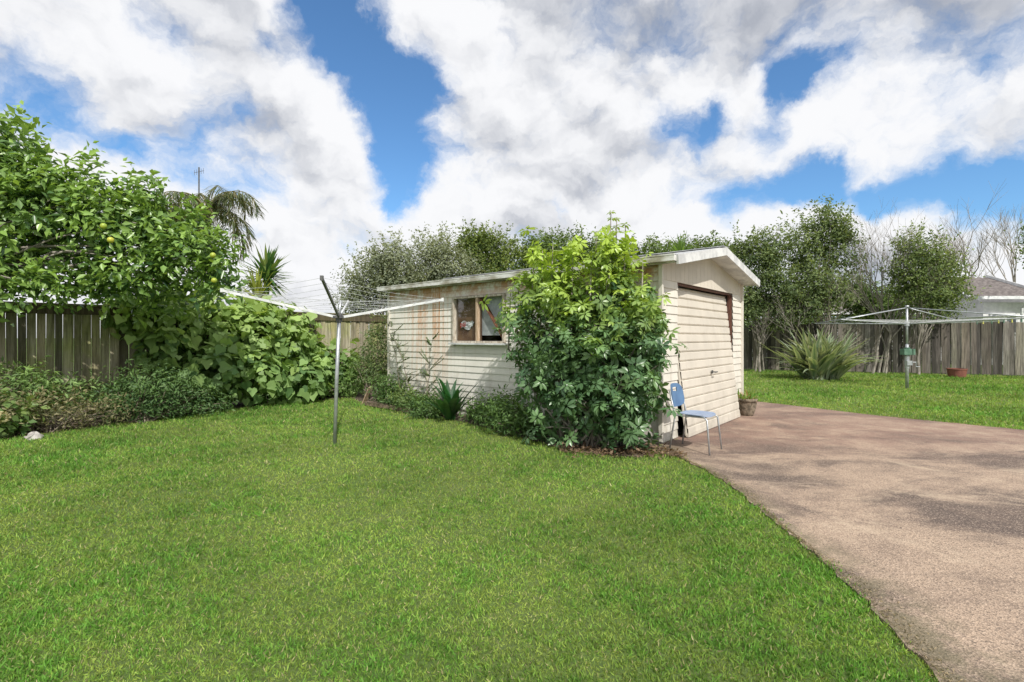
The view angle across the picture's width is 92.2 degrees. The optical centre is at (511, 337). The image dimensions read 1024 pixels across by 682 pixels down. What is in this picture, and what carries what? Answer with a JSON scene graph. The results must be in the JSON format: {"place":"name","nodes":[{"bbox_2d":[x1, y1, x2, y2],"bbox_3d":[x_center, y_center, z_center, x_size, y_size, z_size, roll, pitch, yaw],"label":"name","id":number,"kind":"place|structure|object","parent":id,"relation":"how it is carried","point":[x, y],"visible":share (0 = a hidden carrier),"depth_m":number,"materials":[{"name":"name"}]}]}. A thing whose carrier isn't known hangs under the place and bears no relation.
{"place":"outdoors","nodes":[
{"label":"outdoors","id":0,"kind":"place"},
{"bbox_2d":[0,338,1023,681],"bbox_3d":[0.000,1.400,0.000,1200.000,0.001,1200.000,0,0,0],"label":"ground","id":1,"kind":"structure","parent":0,"point":[474,516],"depth_m":3.06,"materials":[{"name":"green plant"}]},
{"bbox_2d":[24,431,43,439],"bbox_3d":[-6.558,1.357,6.759,0.215,0.125,0.157,0,0,0],"label":"rock","id":2,"kind":"object","parent":1,"relation":"on","point":[33,434],"visible":0.73,"depth_m":6.71,"materials":[{"name":"stone"}]},
{"bbox_2d":[0,100,253,336],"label":"citrus tree","id":3,"kind":"object","parent":1,"relation":"on","point":[32,196],"visible":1,"depth_m":7.38,"materials":[{"name":"green plant"}]},
{"bbox_2d":[98,200,201,258],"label":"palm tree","id":4,"kind":"object","parent":1,"relation":"on","point":[168,211],"depth_m":18.80,"materials":[{"name":"plant"}]},
{"bbox_2d":[2,392,381,438],"bbox_3d":[-7.791,1.395,6.794,15.120,0.001,2.505,0,0,-45],"label":"soil bed","id":5,"kind":"object","parent":1,"relation":"on","point":[360,397],"visible":0.15,"depth_m":9.48,"materials":[{"name":"brown soil"}]},
{"bbox_2d":[0,387,51,437],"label":"shrub","id":6,"kind":"object","parent":5,"relation":"on","point":[11,426],"visible":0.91,"depth_m":6.85,"materials":[{"name":"green plant"}]},
{"bbox_2d":[0,355,110,424],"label":"shrub","id":7,"kind":"object","parent":5,"relation":"on","point":[45,384],"visible":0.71,"depth_m":7.60,"materials":[{"name":"green plant"}]},
{"bbox_2d":[0,377,144,434],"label":"shrub","id":8,"kind":"object","parent":5,"relation":"on","point":[57,423],"visible":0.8,"depth_m":7.34,"materials":[{"name":"green plant"}]},
{"bbox_2d":[63,352,237,423],"bbox_3d":[-6.039,0.853,8.468,1.680,1.207,2.431,0,0,43],"label":"shrub","id":9,"kind":"object","parent":5,"relation":"on","point":[168,398],"visible":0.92,"depth_m":8.22,"materials":[{"name":"green plant"}]},
{"bbox_2d":[296,361,364,399],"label":"shrub","id":10,"kind":"object","parent":5,"relation":"on","point":[350,393],"visible":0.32,"depth_m":11.25,"materials":[{"name":"green plant"}]},
{"bbox_2d":[344,313,386,400],"bbox_3d":[-2.992,0.411,10.919,1.617,2.022,1.509,0,0,0],"label":"shrub","id":11,"kind":"object","parent":5,"relation":"on","point":[371,363],"visible":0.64,"depth_m":10.90,"materials":[{"name":"green plant"}]},
{"bbox_2d":[0,301,386,414],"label":"fence","id":12,"kind":"object","parent":1,"relation":"on","point":[59,335],"visible":0.22,"depth_m":8.66,"materials":[{"name":"wood"}]},
{"bbox_2d":[99,282,364,412],"bbox_3d":[-5.337,0.162,10.378,2.286,2.753,5.059,0,0,38],"label":"vine","id":13,"kind":"object","parent":12,"relation":"attached to","point":[237,356],"visible":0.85,"depth_m":9.74,"materials":[{"name":"green plant"}]},
{"bbox_2d":[194,167,203,282],"bbox_3d":[-13.986,-3.068,22.000,0.444,9.036,0.060,0,0,0],"label":"aerial mast","id":14,"kind":"object","parent":1,"relation":"on","point":[199,171],"visible":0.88,"depth_m":22.00,"materials":[{"name":"metal"}]},
{"bbox_2d":[161,185,265,302],"bbox_3d":[-11.419,-2.100,18.739,3.982,7.213,3.678,0,0,-23],"label":"palm tree","id":15,"kind":"object","parent":1,"relation":"on","point":[220,201],"visible":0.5,"depth_m":18.41,"materials":[{"name":"green plant"}]},
{"bbox_2d":[231,266,285,307],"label":"yucca","id":16,"kind":"object","parent":1,"relation":"on","point":[257,288],"visible":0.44,"depth_m":12.90,"materials":[{"name":"green plant"}]},
{"bbox_2d":[234,243,292,304],"bbox_3d":[-6.697,-0.575,13.534,1.758,4.050,1.731,0,0,0],"label":"yucca","id":17,"kind":"object","parent":1,"relation":"on","point":[267,264],"visible":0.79,"depth_m":13.28,"materials":[{"name":"green plant"}]},
{"bbox_2d":[220,275,443,444],"bbox_3d":[-2.270,0.408,6.410,1.965,2.086,1.965,0,0,32],"label":"rotary clothesline","id":18,"kind":"object","parent":1,"relation":"on","point":[339,316],"visible":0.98,"depth_m":6.39,"materials":[{"name":"metal"}]},
{"bbox_2d":[328,226,433,339],"bbox_3d":[-4.890,-1.355,18.569,4.270,5.611,2.904,0,0,0],"label":"olive tree","id":19,"kind":"object","parent":1,"relation":"on","point":[388,269],"visible":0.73,"depth_m":18.10,"materials":[{"name":"green plant"}]},
{"bbox_2d":[365,401,413,412],"bbox_3d":[-2.350,1.345,9.475,1.595,0.080,0.100,0,0,41],"label":"garden sleeper","id":20,"kind":"object","parent":1,"relation":"on","point":[376,404],"visible":0.57,"depth_m":9.56,"materials":[{"name":"brown wood"}]},
{"bbox_2d":[396,220,493,282],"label":"olive tree","id":21,"kind":"object","parent":1,"relation":"on","point":[436,257],"visible":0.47,"depth_m":18.62,"materials":[{"name":"green plant"}]},
{"bbox_2d":[448,218,542,275],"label":"evergreen tree","id":22,"kind":"object","parent":1,"relation":"on","point":[483,245],"visible":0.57,"depth_m":19.62,"materials":[{"name":"green plant"}]},
{"bbox_2d":[382,402,659,456],"bbox_3d":[-0.692,1.395,8.185,6.578,0.001,1.182,0,0,44],"label":"soil bed","id":23,"kind":"object","parent":1,"relation":"on","point":[457,416],"visible":0.2,"depth_m":6.39,"materials":[{"name":"brown soil"}]},
{"bbox_2d":[362,387,371,403],"bbox_3d":[-3.035,1.220,10.300,0.215,0.370,0.090,0,0,30],"label":"timber offcut","id":24,"kind":"object","parent":23,"relation":"on","point":[365,397],"visible":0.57,"depth_m":10.29,"materials":[{"name":"brown wood"}]},
{"bbox_2d":[364,365,410,407],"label":"shrub","id":25,"kind":"object","parent":23,"relation":"on","point":[389,385],"visible":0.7,"depth_m":9.66,"materials":[{"name":"green plant"}]},
{"bbox_2d":[376,312,409,398],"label":"climbing weed","id":26,"kind":"object","parent":23,"relation":"on","point":[382,316],"visible":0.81,"depth_m":9.73,"materials":[{"name":"green plant"}]},
{"bbox_2d":[380,321,422,392],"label":"climbing weed","id":27,"kind":"object","parent":23,"relation":"on","point":[402,355],"visible":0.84,"depth_m":9.61,"materials":[{"name":"green plant"}]},
{"bbox_2d":[382,381,429,412],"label":"shrub","id":28,"kind":"object","parent":23,"relation":"on","point":[401,401],"visible":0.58,"depth_m":9.17,"materials":[{"name":"green plant"}]},
{"bbox_2d":[398,388,442,414],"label":"shrub","id":29,"kind":"object","parent":23,"relation":"on","point":[413,402],"visible":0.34,"depth_m":8.87,"materials":[{"name":"green plant"}]},
{"bbox_2d":[402,392,443,418],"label":"shrub","id":30,"kind":"object","parent":23,"relation":"on","point":[426,412],"visible":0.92,"depth_m":8.42,"materials":[{"name":"green plant"}]},
{"bbox_2d":[418,332,443,400],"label":"climbing weed","id":31,"kind":"object","parent":23,"relation":"on","point":[425,357],"visible":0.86,"depth_m":9.00,"materials":[{"name":"green plant"}]},
{"bbox_2d":[419,372,488,419],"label":"strap leaf plant","id":32,"kind":"object","parent":23,"relation":"on","point":[450,403],"visible":0.97,"depth_m":8.20,"materials":[{"name":"green plant"}]},
{"bbox_2d":[457,391,489,423],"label":"shrub","id":33,"kind":"object","parent":23,"relation":"on","point":[469,413],"visible":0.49,"depth_m":8.01,"materials":[{"name":"green plant"}]},
{"bbox_2d":[462,384,524,427],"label":"shrub","id":34,"kind":"object","parent":23,"relation":"on","point":[486,411],"visible":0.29,"depth_m":7.60,"materials":[{"name":"green plant"}]},
{"bbox_2d":[472,384,546,437],"bbox_3d":[0.005,1.052,7.042,1.144,0.780,0.965,0,0,0],"label":"shrub","id":35,"kind":"object","parent":23,"relation":"on","point":[512,421],"visible":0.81,"depth_m":6.96,"materials":[{"name":"green plant"}]},
{"bbox_2d":[479,210,686,454],"bbox_3d":[0.888,-0.064,6.368,2.685,3.047,1.672,0,0,42],"label":"umbrella shrub","id":36,"kind":"object","parent":23,"relation":"on","point":[576,368],"visible":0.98,"depth_m":6.08,"materials":[{"name":"green plant"}]},
{"bbox_2d":[559,442,686,460],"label":"leaf litter","id":37,"kind":"object","parent":23,"relation":"on","point":[631,450],"visible":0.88,"depth_m":5.91,"materials":[{"name":"brown plant"}]},
{"bbox_2d":[376,245,759,443],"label":"garage","id":38,"kind":"structure","parent":1,"relation":"on","point":[704,310],"depth_m":8.33,"materials":[{"name":"paint"}]},
{"bbox_2d":[448,293,507,344],"bbox_3d":[-0.576,-0.300,8.565,1.370,0.900,0.210,0,0,41],"label":"window","id":39,"kind":"structure","parent":38,"relation":"in","point":[470,322],"depth_m":8.64,"materials":[{"name":"paint"}]},
{"bbox_2d":[677,288,739,436],"bbox_3d":[3.075,0.332,7.723,0.294,2.086,2.385,0,0,41],"label":"garage door","id":40,"kind":"structure","parent":38,"relation":"in","point":[706,367],"depth_m":7.58,"materials":[{"name":"beige paint"}]},
{"bbox_2d":[513,220,640,267],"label":"evergreen tree","id":41,"kind":"object","parent":1,"relation":"on","point":[560,242],"visible":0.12,"depth_m":20.03,"materials":[{"name":"green plant"}]},
{"bbox_2d":[620,230,746,262],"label":"evergreen tree","id":42,"kind":"object","parent":1,"relation":"on","point":[653,247],"visible":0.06,"depth_m":22.23,"materials":[{"name":"green plant"}]},
{"bbox_2d":[719,210,812,371],"bbox_3d":[9.945,-1.726,19.359,3.434,6.352,2.603,0,0,16],"label":"pittosporum tree","id":43,"kind":"object","parent":1,"relation":"on","point":[769,259],"visible":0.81,"depth_m":19.14,"materials":[{"name":"green plant"}]},
{"bbox_2d":[744,289,803,370],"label":"bare tree","id":44,"kind":"object","parent":1,"relation":"on","point":[763,332],"visible":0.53,"depth_m":19.40,"materials":[{"name":"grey plant"}]},
{"bbox_2d":[769,264,862,347],"bbox_3d":[11.625,-0.853,19.612,4.115,4.620,3.607,0,0,0],"label":"bare tree","id":45,"kind":"object","parent":1,"relation":"on","point":[798,321],"visible":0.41,"depth_m":18.85,"materials":[{"name":"grey plant"}]},
{"bbox_2d":[759,325,880,379],"bbox_3d":[10.272,0.477,16.157,3.728,1.847,3.581,0,0,0],"label":"flax bush","id":46,"kind":"object","parent":1,"relation":"on","point":[822,357],"visible":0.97,"depth_m":15.87,"materials":[{"name":"green plant"}]},
{"bbox_2d":[773,193,877,338],"bbox_3d":[12.257,-2.052,19.334,3.936,7.003,2.924,0,0,0],"label":"pittosporum tree","id":47,"kind":"object","parent":1,"relation":"on","point":[834,237],"visible":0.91,"depth_m":19.12,"materials":[{"name":"green plant"}]},
{"bbox_2d":[747,309,949,364],"bbox_3d":[12.315,-0.130,24.927,18.687,3.388,3.349,0,0,7],"label":"hedge","id":48,"kind":"object","parent":1,"relation":"on","point":[813,321],"visible":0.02,"depth_m":24.24,"materials":[{"name":"green plant"}]},
{"bbox_2d":[831,263,920,322],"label":"evergreen tree","id":49,"kind":"object","parent":1,"relation":"on","point":[856,309],"visible":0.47,"depth_m":22.82,"materials":[{"name":"green plant"}]},
{"bbox_2d":[744,321,1023,374],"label":"fence","id":50,"kind":"object","parent":1,"relation":"on","point":[995,348],"visible":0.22,"depth_m":18.52,"materials":[{"name":"grey wood"}]},
{"bbox_2d":[821,197,991,373],"bbox_3d":[14.217,-1.915,18.901,4.719,6.752,4.240,0,0,0],"label":"bare tree","id":51,"kind":"object","parent":1,"relation":"on","point":[886,349],"visible":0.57,"depth_m":18.95,"materials":[{"name":"grey plant"}]},
{"bbox_2d":[815,305,1023,388],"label":"rotary clothesline","id":52,"kind":"object","parent":1,"relation":"on","point":[907,351],"visible":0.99,"depth_m":13.22,"materials":[{"name":"metal"}]},
{"bbox_2d":[874,217,991,373],"bbox_3d":[15.454,-1.462,18.109,3.565,5.823,2.715,0,0,0],"label":"pittosporum tree","id":53,"kind":"object","parent":1,"relation":"on","point":[920,277],"visible":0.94,"depth_m":17.85,"materials":[{"name":"green plant"}]},
{"bbox_2d":[872,179,1008,277],"bbox_3d":[29.939,-4.151,35.556,5.016,11.231,10.424,0,0,16],"label":"bare tree","id":54,"kind":"object","parent":1,"relation":"on","point":[959,243],"visible":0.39,"depth_m":32.10,"materials":[{"name":"grey plant"}]},
{"bbox_2d":[946,368,967,377],"bbox_3d":[15.450,1.245,17.100,0.570,0.310,0.570,0,0,0],"label":"garden tub","id":55,"kind":"object","parent":1,"relation":"on","point":[959,372],"visible":0.84,"depth_m":16.92,"materials":[{"name":"ceramic"}]},
{"bbox_2d":[933,230,1020,296],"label":"bare tree","id":56,"kind":"object","parent":1,"relation":"on","point":[977,250],"visible":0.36,"depth_m":32.64,"materials":[{"name":"grey plant"}]},
{"bbox_2d":[962,202,1023,282],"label":"bare tree","id":57,"kind":"object","parent":1,"relation":"on","point":[1007,251],"visible":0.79,"depth_m":34.87,"materials":[{"name":"grey plant"}]},
{"bbox_2d":[1004,222,1023,270],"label":"evergreen tree","id":58,"kind":"object","parent":1,"relation":"on","point":[1022,250],"visible":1,"depth_m":22.47,"materials":[{"name":"green plant"}]},
{"bbox_2d":[0,0,1023,337],"label":"sky","id":59,"kind":"structure","parent":0,"point":[343,119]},
{"bbox_2d":[663,231,697,252],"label":"evergreen tree","id":60,"kind":"object","parent":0,"point":[681,245],"visible":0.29,"depth_m":16.86,"materials":[{"name":"green plant"}]},
{"bbox_2d":[656,402,1023,681],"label":"driveway","id":61,"kind":"structure","parent":0,"point":[922,521],"depth_m":3.98,"materials":[{"name":"beige concrete"}]},
{"bbox_2d":[669,383,721,455],"bbox_3d":[2.253,0.987,6.095,0.545,0.802,0.441,0,0,41],"label":"chair","id":62,"kind":"object","parent":61,"relation":"on","point":[677,397],"visible":0.94,"depth_m":6.12,"materials":[{"name":"blue plastic"}]},
{"bbox_2d":[737,388,759,415],"bbox_3d":[4.112,1.141,8.745,0.550,0.490,0.493,0,0,0],"label":"plant pot","id":63,"kind":"object","parent":61,"relation":"on","point":[747,404],"visible":0.95,"depth_m":8.62,"materials":[{"name":"ceramic"}]},
{"bbox_2d":[657,402,1023,681],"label":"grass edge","id":64,"kind":"object","parent":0,"point":[773,515],"visible":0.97,"depth_m":2.68,"materials":[{"name":"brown plant"}]},
{"bbox_2d":[744,275,1023,362],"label":"house","id":65,"kind":"structure","parent":0,"point":[1001,296],"depth_m":25.96,"materials":[{"name":"white paint"}]},
{"bbox_2d":[989,313,1017,321],"bbox_3d":[25.400,-0.700,25.440,1.400,1.100,0.080,0,0,0],"label":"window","id":66,"kind":"structure","parent":65,"relation":"in","point":[1014,320],"depth_m":25.42,"materials":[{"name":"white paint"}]}
]}

